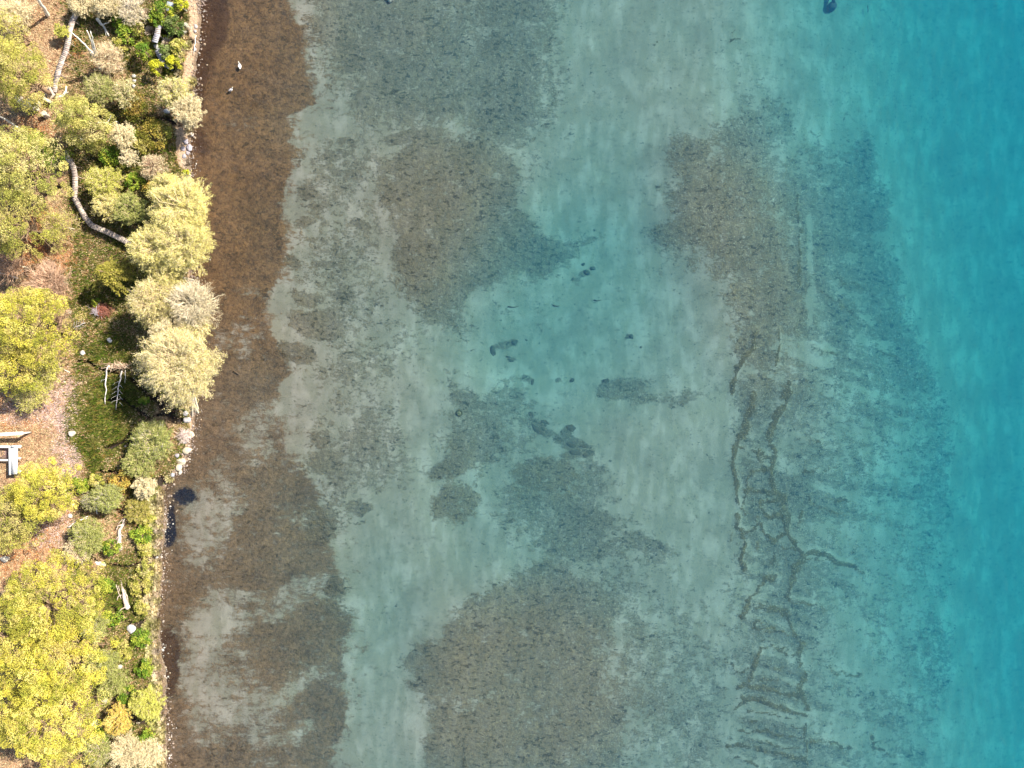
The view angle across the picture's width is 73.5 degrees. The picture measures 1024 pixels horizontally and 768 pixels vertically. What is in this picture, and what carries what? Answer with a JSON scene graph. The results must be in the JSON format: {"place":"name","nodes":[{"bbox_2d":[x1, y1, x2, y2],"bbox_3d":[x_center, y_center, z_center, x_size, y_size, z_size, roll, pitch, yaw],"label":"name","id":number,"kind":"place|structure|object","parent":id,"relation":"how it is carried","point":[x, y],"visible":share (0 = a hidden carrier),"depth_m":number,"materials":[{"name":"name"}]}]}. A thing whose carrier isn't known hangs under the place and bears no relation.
{"place":"outdoors","nodes":[
{"label":"outdoors","id":0,"kind":"place"},
{"bbox_2d":[0,0,201,767],"bbox_3d":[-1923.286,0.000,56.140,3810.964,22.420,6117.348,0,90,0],"label":"ground","id":1,"kind":"structure","parent":0,"point":[167,413],"depth_m":66.41,"materials":[{"name":"brown soil"}]},
{"bbox_2d":[0,445,21,474],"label":"timber platform","id":2,"kind":"structure","parent":1,"relation":"on","point":[10,455],"depth_m":64.87,"materials":[{"name":"white paint"}]},
{"bbox_2d":[0,248,31,284],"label":"twiggy shrub","id":3,"kind":"object","parent":1,"relation":"on","point":[9,266],"visible":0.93,"depth_m":63.46,"materials":[{"name":"brown plant"}]},
{"bbox_2d":[0,5,32,43],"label":"conifer tree","id":4,"kind":"object","parent":1,"relation":"on","point":[11,37],"visible":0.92,"depth_m":62.87,"materials":[{"name":"yellow plant"}]},
{"bbox_2d":[0,0,36,34],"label":"twiggy shrub","id":5,"kind":"object","parent":1,"relation":"on","point":[19,9],"visible":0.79,"depth_m":64.06,"materials":[{"name":"beige plant"}]},
{"bbox_2d":[0,670,53,746],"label":"conifer tree","id":6,"kind":"object","parent":1,"relation":"on","point":[7,691],"visible":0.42,"depth_m":59.94,"materials":[{"name":"yellow plant"}]},
{"bbox_2d":[0,345,55,396],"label":"conifer tree","id":7,"kind":"object","parent":1,"relation":"on","point":[24,375],"visible":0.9,"depth_m":61.27,"materials":[{"name":"yellow plant"}]},
{"bbox_2d":[6,373,53,413],"bbox_3d":[-45.137,0.905,64.618,4.801,3.403,3.702,-32,90,0],"label":"twiggy shrub","id":8,"kind":"object","parent":1,"relation":"on","point":[28,402],"visible":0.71,"depth_m":64.15,"materials":[{"name":"yellow plant"}]},
{"bbox_2d":[0,481,64,554],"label":"conifer tree","id":9,"kind":"object","parent":1,"relation":"on","point":[12,518],"visible":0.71,"depth_m":60.89,"materials":[{"name":"yellow plant"}]},
{"bbox_2d":[0,586,65,677],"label":"tree","id":10,"kind":"object","parent":1,"relation":"on","point":[6,649],"visible":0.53,"depth_m":58.58,"materials":[{"name":"yellow plant"}]},
{"bbox_2d":[0,191,66,261],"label":"conifer tree","id":11,"kind":"object","parent":1,"relation":"on","point":[13,227],"visible":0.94,"depth_m":60.79,"materials":[{"name":"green plant"}]},
{"bbox_2d":[0,35,67,115],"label":"conifer tree","id":12,"kind":"object","parent":1,"relation":"on","point":[12,71],"visible":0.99,"depth_m":60.69,"materials":[{"name":"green plant"}]},
{"bbox_2d":[0,125,74,212],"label":"conifer tree","id":13,"kind":"object","parent":1,"relation":"on","point":[10,159],"visible":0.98,"depth_m":59.95,"materials":[{"name":"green plant"}]},
{"bbox_2d":[0,286,85,368],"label":"conifer tree","id":14,"kind":"object","parent":1,"relation":"on","point":[36,327],"visible":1,"depth_m":59.96,"materials":[{"name":"yellow plant"}]},
{"bbox_2d":[1,456,86,523],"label":"conifer tree","id":15,"kind":"object","parent":1,"relation":"on","point":[30,493],"visible":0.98,"depth_m":60.68,"materials":[{"name":"yellow plant"}]},
{"bbox_2d":[17,128,74,174],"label":"conifer tree","id":16,"kind":"object","parent":1,"relation":"on","point":[52,153],"visible":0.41,"depth_m":63.21,"materials":[{"name":"green plant"}]},
{"bbox_2d":[20,258,75,307],"bbox_3d":[-42.943,-9.517,64.251,5.158,4.336,4.986,0,90,0],"label":"twiggy shrub","id":17,"kind":"object","parent":1,"relation":"on","point":[50,275],"visible":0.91,"depth_m":63.35,"materials":[{"name":"brown plant"}]},
{"bbox_2d":[32,354,63,387],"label":"twiggy shrub","id":18,"kind":"object","parent":1,"relation":"on","point":[48,376],"visible":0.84,"depth_m":64.38,"materials":[{"name":"yellow plant"}]},
{"bbox_2d":[0,548,110,648],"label":"tree","id":19,"kind":"object","parent":1,"relation":"on","point":[32,607],"visible":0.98,"depth_m":59.40,"materials":[{"name":"plant"}]},
{"bbox_2d":[0,667,112,764],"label":"conifer tree","id":20,"kind":"object","parent":1,"relation":"on","point":[52,714],"visible":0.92,"depth_m":58.95,"materials":[{"name":"plant"}]},
{"bbox_2d":[41,298,71,329],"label":"twiggy shrub","id":21,"kind":"object","parent":1,"relation":"on","point":[61,316],"visible":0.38,"depth_m":64.31,"materials":[{"name":"brown plant"}]},
{"bbox_2d":[39,204,84,245],"bbox_3d":[-42.215,-14.907,64.745,3.822,3.778,3.930,0,90,0],"label":"twiggy shrub","id":22,"kind":"object","parent":1,"relation":"on","point":[64,224],"visible":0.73,"depth_m":63.93,"materials":[{"name":"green plant"}]},
{"bbox_2d":[54,23,69,38],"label":"twiggy shrub","id":23,"kind":"object","parent":1,"relation":"on","point":[59,30],"visible":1,"depth_m":64.83,"materials":[{"name":"yellow plant"}]},
{"bbox_2d":[5,619,119,704],"bbox_3d":[-40.355,24.654,61.524,7.842,10.390,7.050,0,90,0],"label":"tree","id":24,"kind":"object","parent":1,"relation":"on","point":[47,663],"visible":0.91,"depth_m":59.30,"materials":[{"name":"plant"}]},
{"bbox_2d":[39,741,94,767],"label":"conifer tree","id":25,"kind":"object","parent":1,"relation":"on","point":[72,762],"visible":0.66,"depth_m":62.01,"materials":[{"name":"yellow plant"}]},
{"bbox_2d":[52,13,86,92],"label":"boardwalk","id":26,"kind":"structure","parent":1,"relation":"on","point":[67,44],"depth_m":65.38,"materials":[{"name":"grey wood"}]},
{"bbox_2d":[60,536,92,563],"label":"twiggy shrub","id":27,"kind":"object","parent":1,"relation":"on","point":[70,551],"visible":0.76,"depth_m":65.11,"materials":[{"name":"beige plant"}]},
{"bbox_2d":[66,0,94,18],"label":"twiggy shrub","id":28,"kind":"object","parent":1,"relation":"on","point":[78,7],"visible":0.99,"depth_m":64.81,"materials":[{"name":"beige plant"}]},
{"bbox_2d":[72,477,90,493],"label":"leafy bush","id":29,"kind":"object","parent":1,"relation":"on","point":[83,482],"visible":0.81,"depth_m":65.57,"materials":[{"name":"green plant"}]},
{"bbox_2d":[48,93,115,153],"bbox_3d":[-39.376,-23.849,63.037,5.244,7.744,4.730,-40,90,0],"label":"conifer tree","id":30,"kind":"object","parent":1,"relation":"on","point":[77,122],"visible":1,"depth_m":61.90,"materials":[{"name":"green plant"}]},
{"bbox_2d":[67,516,108,559],"bbox_3d":[-40.230,14.533,65.378,3.679,3.043,3.882,-31,90,0],"label":"twiggy shrub","id":31,"kind":"object","parent":1,"relation":"on","point":[85,531],"visible":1,"depth_m":64.84,"materials":[{"name":"green plant"}]},
{"bbox_2d":[80,490,100,511],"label":"twiggy shrub","id":32,"kind":"object","parent":1,"relation":"on","point":[86,505],"visible":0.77,"depth_m":64.93,"materials":[{"name":"beige plant"}]},
{"bbox_2d":[77,612,109,644],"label":"twiggy shrub","id":33,"kind":"object","parent":1,"relation":"on","point":[99,625],"visible":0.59,"depth_m":65.02,"materials":[{"name":"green plant"}]},
{"bbox_2d":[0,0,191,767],"bbox_3d":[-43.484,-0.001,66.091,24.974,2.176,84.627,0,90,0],"label":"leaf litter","id":34,"kind":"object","parent":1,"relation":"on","point":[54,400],"visible":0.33,"depth_m":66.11,"materials":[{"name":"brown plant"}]},
{"bbox_2d":[78,733,114,767],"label":"twiggy shrub","id":35,"kind":"object","parent":1,"relation":"on","point":[98,752],"visible":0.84,"depth_m":64.59,"materials":[{"name":"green plant"}]},
{"bbox_2d":[82,72,116,107],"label":"twiggy shrub","id":36,"kind":"object","parent":1,"relation":"on","point":[100,87],"visible":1,"depth_m":63.87,"materials":[{"name":"green plant"}]},
{"bbox_2d":[62,151,136,248],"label":"boardwalk","id":37,"kind":"structure","parent":1,"relation":"on","point":[80,208],"depth_m":65.59,"materials":[{"name":"grey wood"}]},
{"bbox_2d":[81,645,122,684],"bbox_3d":[-38.902,26.610,65.211,4.070,2.996,3.825,0,90,0],"label":"twiggy shrub","id":38,"kind":"object","parent":1,"relation":"on","point":[109,662],"visible":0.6,"depth_m":64.65,"materials":[{"name":"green plant"}]},
{"bbox_2d":[91,300,115,321],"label":"brush heap","id":39,"kind":"object","parent":1,"relation":"on","point":[102,307],"visible":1,"depth_m":66.10,"materials":[{"name":"brown wood"}]},
{"bbox_2d":[82,166,127,200],"bbox_3d":[-38.316,-18.774,64.868,3.986,3.895,3.627,0,90,0],"label":"twiggy shrub","id":40,"kind":"object","parent":1,"relation":"on","point":[101,177],"visible":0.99,"depth_m":64.02,"materials":[{"name":"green plant"}]},
{"bbox_2d":[90,191,119,223],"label":"twiggy shrub","id":41,"kind":"object","parent":1,"relation":"on","point":[106,205],"visible":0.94,"depth_m":63.98,"materials":[{"name":"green plant"}]},
{"bbox_2d":[85,481,126,513],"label":"twiggy shrub","id":42,"kind":"object","parent":1,"relation":"on","point":[107,497],"visible":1,"depth_m":64.65,"materials":[{"name":"green plant"}]},
{"bbox_2d":[92,0,123,20],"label":"twiggy shrub","id":43,"kind":"object","parent":1,"relation":"on","point":[109,8],"visible":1,"depth_m":64.45,"materials":[{"name":"beige plant"}]},
{"bbox_2d":[89,39,128,77],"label":"twiggy shrub","id":44,"kind":"object","parent":1,"relation":"on","point":[109,60],"visible":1,"depth_m":64.04,"materials":[{"name":"beige plant"}]},
{"bbox_2d":[98,144,119,166],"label":"leafy bush","id":45,"kind":"object","parent":1,"relation":"on","point":[111,154],"visible":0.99,"depth_m":65.39,"materials":[{"name":"green plant"}]},
{"bbox_2d":[91,663,131,699],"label":"twiggy shrub","id":46,"kind":"object","parent":1,"relation":"on","point":[117,683],"visible":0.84,"depth_m":64.76,"materials":[{"name":"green plant"}]},
{"bbox_2d":[102,539,121,555],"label":"leafy bush","id":47,"kind":"object","parent":1,"relation":"on","point":[106,550],"visible":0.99,"depth_m":65.65,"materials":[{"name":"green plant"}]},
{"bbox_2d":[103,609,125,627],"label":"leafy bush","id":48,"kind":"object","parent":1,"relation":"on","point":[113,616],"visible":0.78,"depth_m":65.93,"materials":[{"name":"green plant"}]},
{"bbox_2d":[43,0,189,767],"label":"marsh grass","id":49,"kind":"structure","parent":1,"relation":"on","point":[104,374],"depth_m":66.36,"materials":[{"name":"green plant"}]},
{"bbox_2d":[101,701,132,736],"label":"twiggy shrub","id":50,"kind":"object","parent":1,"relation":"on","point":[120,722],"visible":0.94,"depth_m":64.58,"materials":[{"name":"yellow plant"}]},
{"bbox_2d":[104,359,129,406],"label":"fallen tree","id":51,"kind":"object","parent":1,"relation":"on","point":[117,365],"visible":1,"depth_m":65.93,"materials":[{"name":"beige wood"}]},
{"bbox_2d":[108,469,131,492],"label":"leafy bush","id":52,"kind":"object","parent":1,"relation":"on","point":[121,483],"visible":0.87,"depth_m":65.61,"materials":[{"name":"orange plant"}]},
{"bbox_2d":[94,255,146,296],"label":"drooping conifer","id":53,"kind":"object","parent":1,"relation":"on","point":[115,275],"visible":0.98,"depth_m":63.49,"materials":[{"name":"yellow plant"}]},
{"bbox_2d":[111,36,129,54],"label":"leafy bush","id":54,"kind":"object","parent":1,"relation":"on","point":[117,41],"visible":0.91,"depth_m":65.38,"materials":[{"name":"yellow plant"}]},
{"bbox_2d":[108,121,135,150],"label":"twiggy shrub","id":55,"kind":"object","parent":1,"relation":"on","point":[121,132],"visible":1,"depth_m":64.10,"materials":[{"name":"beige plant"}]},
{"bbox_2d":[111,639,132,662],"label":"leafy bush","id":56,"kind":"object","parent":1,"relation":"on","point":[126,651],"visible":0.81,"depth_m":65.77,"materials":[{"name":"yellow plant"}]},
{"bbox_2d":[110,77,139,108],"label":"twiggy shrub","id":57,"kind":"object","parent":1,"relation":"on","point":[121,91],"visible":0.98,"depth_m":64.48,"materials":[{"name":"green plant"}]},
{"bbox_2d":[116,684,135,704],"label":"leafy bush","id":58,"kind":"object","parent":1,"relation":"on","point":[122,699],"visible":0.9,"depth_m":65.64,"materials":[{"name":"green plant"}]},
{"bbox_2d":[115,22,137,45],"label":"leafy bush","id":59,"kind":"object","parent":1,"relation":"on","point":[122,28],"visible":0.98,"depth_m":65.14,"materials":[{"name":"green plant"}]},
{"bbox_2d":[104,728,151,767],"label":"twiggy shrub","id":60,"kind":"object","parent":1,"relation":"on","point":[124,750],"visible":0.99,"depth_m":64.75,"materials":[{"name":"beige plant"}]},
{"bbox_2d":[118,149,139,166],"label":"twiggy shrub","id":61,"kind":"object","parent":1,"relation":"on","point":[129,155],"visible":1,"depth_m":64.58,"materials":[{"name":"beige plant"}]},
{"bbox_2d":[111,188,148,226],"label":"twiggy shrub","id":62,"kind":"object","parent":1,"relation":"on","point":[126,214],"visible":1,"depth_m":64.02,"materials":[{"name":"green plant"}]},
{"bbox_2d":[115,0,148,25],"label":"twiggy shrub","id":63,"kind":"object","parent":1,"relation":"on","point":[132,10],"visible":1,"depth_m":64.64,"materials":[{"name":"beige plant"}]},
{"bbox_2d":[118,91,149,123],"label":"leafy bush","id":64,"kind":"object","parent":1,"relation":"on","point":[135,108],"visible":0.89,"depth_m":65.29,"materials":[{"name":"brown plant"}]},
{"bbox_2d":[123,171,145,191],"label":"leafy bush","id":65,"kind":"object","parent":1,"relation":"on","point":[133,176],"visible":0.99,"depth_m":65.30,"materials":[{"name":"green plant"}]},
{"bbox_2d":[123,499,150,525],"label":"twiggy shrub","id":66,"kind":"object","parent":1,"relation":"on","point":[138,509],"visible":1,"depth_m":65.68,"materials":[{"name":"yellow plant"}]},
{"bbox_2d":[121,442,158,477],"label":"twiggy shrub","id":67,"kind":"object","parent":1,"relation":"on","point":[143,465],"visible":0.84,"depth_m":64.83,"materials":[{"name":"green plant"}]},
{"bbox_2d":[128,573,152,597],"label":"leafy bush","id":68,"kind":"object","parent":1,"relation":"on","point":[134,588],"visible":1,"depth_m":65.83,"materials":[{"name":"yellow plant"}]},
{"bbox_2d":[128,524,152,544],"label":"leafy bush","id":69,"kind":"object","parent":1,"relation":"on","point":[140,532],"visible":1,"depth_m":65.82,"materials":[{"name":"green plant"}]},
{"bbox_2d":[130,628,152,648],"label":"leafy bush","id":70,"kind":"object","parent":1,"relation":"on","point":[143,638],"visible":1,"depth_m":65.83,"materials":[{"name":"green plant"}]},
{"bbox_2d":[129,132,153,154],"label":"leafy bush","id":71,"kind":"object","parent":1,"relation":"on","point":[141,147],"visible":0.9,"depth_m":65.42,"materials":[{"name":"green plant"}]},
{"bbox_2d":[133,599,149,615],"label":"leafy bush","id":72,"kind":"object","parent":1,"relation":"on","point":[139,605],"visible":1,"depth_m":65.80,"materials":[{"name":"yellow plant"}]},
{"bbox_2d":[134,41,151,60],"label":"leafy bush","id":73,"kind":"object","parent":1,"relation":"on","point":[143,52],"visible":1,"depth_m":64.96,"materials":[{"name":"green plant"}]},
{"bbox_2d":[133,658,154,677],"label":"leafy bush","id":74,"kind":"object","parent":1,"relation":"on","point":[145,665],"visible":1,"depth_m":65.94,"materials":[{"name":"green plant"}]},
{"bbox_2d":[132,727,155,747],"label":"leafy bush","id":75,"kind":"object","parent":1,"relation":"on","point":[145,734],"visible":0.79,"depth_m":65.62,"materials":[{"name":"green plant"}]},
{"bbox_2d":[130,472,158,500],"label":"twiggy shrub","id":76,"kind":"object","parent":1,"relation":"on","point":[145,487],"visible":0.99,"depth_m":65.04,"materials":[{"name":"beige plant"}]},
{"bbox_2d":[136,542,152,558],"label":"leafy bush","id":77,"kind":"object","parent":1,"relation":"on","point":[144,547],"visible":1,"depth_m":65.87,"materials":[{"name":"yellow plant"}]},
{"bbox_2d":[135,558,154,578],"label":"leafy bush","id":78,"kind":"object","parent":1,"relation":"on","point":[147,573],"visible":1,"depth_m":65.93,"materials":[{"name":"yellow plant"}]},
{"bbox_2d":[128,684,167,724],"bbox_3d":[-34.511,30.318,65.625,3.360,2.984,3.796,-44,90,0],"label":"twiggy shrub","id":79,"kind":"object","parent":1,"relation":"on","point":[146,705],"visible":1,"depth_m":65.00,"materials":[{"name":"yellow plant"}]},
{"bbox_2d":[126,419,174,461],"bbox_3d":[-33.985,5.427,65.217,4.366,3.251,4.539,0,90,0],"label":"twiggy shrub","id":80,"kind":"object","parent":1,"relation":"on","point":[153,435],"visible":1,"depth_m":64.52,"materials":[{"name":"green plant"}]},
{"bbox_2d":[126,274,178,329],"bbox_3d":[-32.632,-7.634,63.469,5.185,7.031,5.350,0,90,0],"label":"budding tree","id":81,"kind":"object","parent":1,"relation":"on","point":[148,301],"visible":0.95,"depth_m":61.83,"materials":[{"name":"yellow plant"}]},
{"bbox_2d":[136,737,168,767],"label":"twiggy shrub","id":82,"kind":"object","parent":1,"relation":"on","point":[152,753],"visible":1,"depth_m":65.12,"materials":[{"name":"beige plant"}]},
{"bbox_2d":[136,116,169,151],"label":"leafy bush","id":83,"kind":"object","parent":1,"relation":"on","point":[154,122],"visible":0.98,"depth_m":65.37,"materials":[{"name":"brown plant"}]},
{"bbox_2d":[137,154,168,179],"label":"twiggy shrub","id":84,"kind":"object","parent":1,"relation":"on","point":[154,162],"visible":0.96,"depth_m":64.58,"materials":[{"name":"beige plant"}]},
{"bbox_2d":[124,218,183,276],"bbox_3d":[-32.121,-12.275,63.563,5.881,7.028,5.432,0,90,0],"label":"budding tree","id":85,"kind":"object","parent":1,"relation":"on","point":[145,253],"visible":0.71,"depth_m":61.37,"materials":[{"name":"yellow plant"}]},
{"bbox_2d":[148,59,163,76],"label":"leafy bush","id":86,"kind":"object","parent":1,"relation":"on","point":[154,63],"visible":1,"depth_m":65.34,"materials":[{"name":"yellow plant"}]},
{"bbox_2d":[150,0,174,24],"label":"leafy bush","id":87,"kind":"object","parent":1,"relation":"on","point":[153,12],"visible":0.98,"depth_m":65.24,"materials":[{"name":"green plant"}]},
{"bbox_2d":[153,123,172,144],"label":"leafy bush","id":88,"kind":"object","parent":1,"relation":"on","point":[167,132],"visible":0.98,"depth_m":65.58,"materials":[{"name":"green plant"}]},
{"bbox_2d":[148,171,182,193],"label":"budding tree","id":89,"kind":"object","parent":1,"relation":"on","point":[158,181],"visible":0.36,"depth_m":62.25,"materials":[{"name":"yellow plant"}]},
{"bbox_2d":[147,313,183,342],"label":"budding tree","id":90,"kind":"object","parent":1,"relation":"on","point":[174,322],"visible":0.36,"depth_m":62.46,"materials":[{"name":"beige plant"}]},
{"bbox_2d":[149,262,193,287],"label":"budding tree","id":91,"kind":"object","parent":1,"relation":"on","point":[173,275],"visible":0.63,"depth_m":62.38,"materials":[{"name":"yellow plant"}]},
{"bbox_2d":[153,75,193,108],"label":"budding tree","id":92,"kind":"object","parent":1,"relation":"on","point":[169,91],"visible":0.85,"depth_m":63.42,"materials":[{"name":"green plant"}]},
{"bbox_2d":[162,14,184,37],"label":"leafy bush","id":93,"kind":"object","parent":1,"relation":"on","point":[173,29],"visible":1,"depth_m":65.40,"materials":[{"name":"green plant"}]},
{"bbox_2d":[143,170,212,235],"bbox_3d":[-30.408,-16.280,63.479,6.552,7.843,6.541,0,90,0],"label":"budding tree","id":94,"kind":"object","parent":1,"relation":"on","point":[182,204],"visible":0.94,"depth_m":61.39,"materials":[{"name":"yellow plant"}]},
{"bbox_2d":[169,38,187,56],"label":"leafy bush","id":95,"kind":"object","parent":1,"relation":"on","point":[175,47],"visible":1,"depth_m":65.52,"materials":[{"name":"yellow plant"}]},
{"bbox_2d":[130,319,227,416],"bbox_3d":[-30.073,-1.682,63.181,8.175,8.437,9.111,-38,90,0],"label":"budding tree","id":96,"kind":"object","parent":1,"relation":"on","point":[182,365],"visible":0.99,"depth_m":60.86,"materials":[{"name":"beige plant"}]},
{"bbox_2d":[144,0,213,765],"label":"shingle","id":97,"kind":"object","parent":1,"relation":"on","point":[188,445],"visible":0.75,"depth_m":67.00,"materials":[{"name":"gravel"}]},
{"bbox_2d":[150,218,217,277],"bbox_3d":[-29.739,-12.376,63.463,6.279,7.874,5.677,0,90,0],"label":"budding tree","id":98,"kind":"object","parent":1,"relation":"on","point":[195,244],"visible":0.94,"depth_m":61.33,"materials":[{"name":"yellow plant"}]},
{"bbox_2d":[174,428,193,443],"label":"rock","id":99,"kind":"object","parent":1,"relation":"on","point":[183,435],"visible":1,"depth_m":66.48,"materials":[{"name":"beige stone"}]},
{"bbox_2d":[167,92,207,130],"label":"budding tree","id":100,"kind":"object","parent":1,"relation":"on","point":[185,111],"visible":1,"depth_m":63.62,"materials":[{"name":"beige plant"}]},
{"bbox_2d":[163,278,224,333],"bbox_3d":[-29.067,-7.062,63.777,5.293,7.246,5.299,0,90,0],"label":"budding tree","id":101,"kind":"object","parent":1,"relation":"on","point":[190,301],"visible":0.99,"depth_m":61.91,"materials":[{"name":"beige plant"}]},
{"bbox_2d":[180,313,215,341],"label":"budding tree","id":102,"kind":"object","parent":1,"relation":"on","point":[205,332],"visible":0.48,"depth_m":63.04,"materials":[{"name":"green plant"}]},
{"bbox_2d":[157,0,1023,767],"bbox_3d":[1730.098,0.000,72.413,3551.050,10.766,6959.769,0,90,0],"label":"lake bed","id":103,"kind":"object","parent":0,"point":[775,518],"visible":0.99,"depth_m":68.07,"materials":[{"name":"teal liquid"}]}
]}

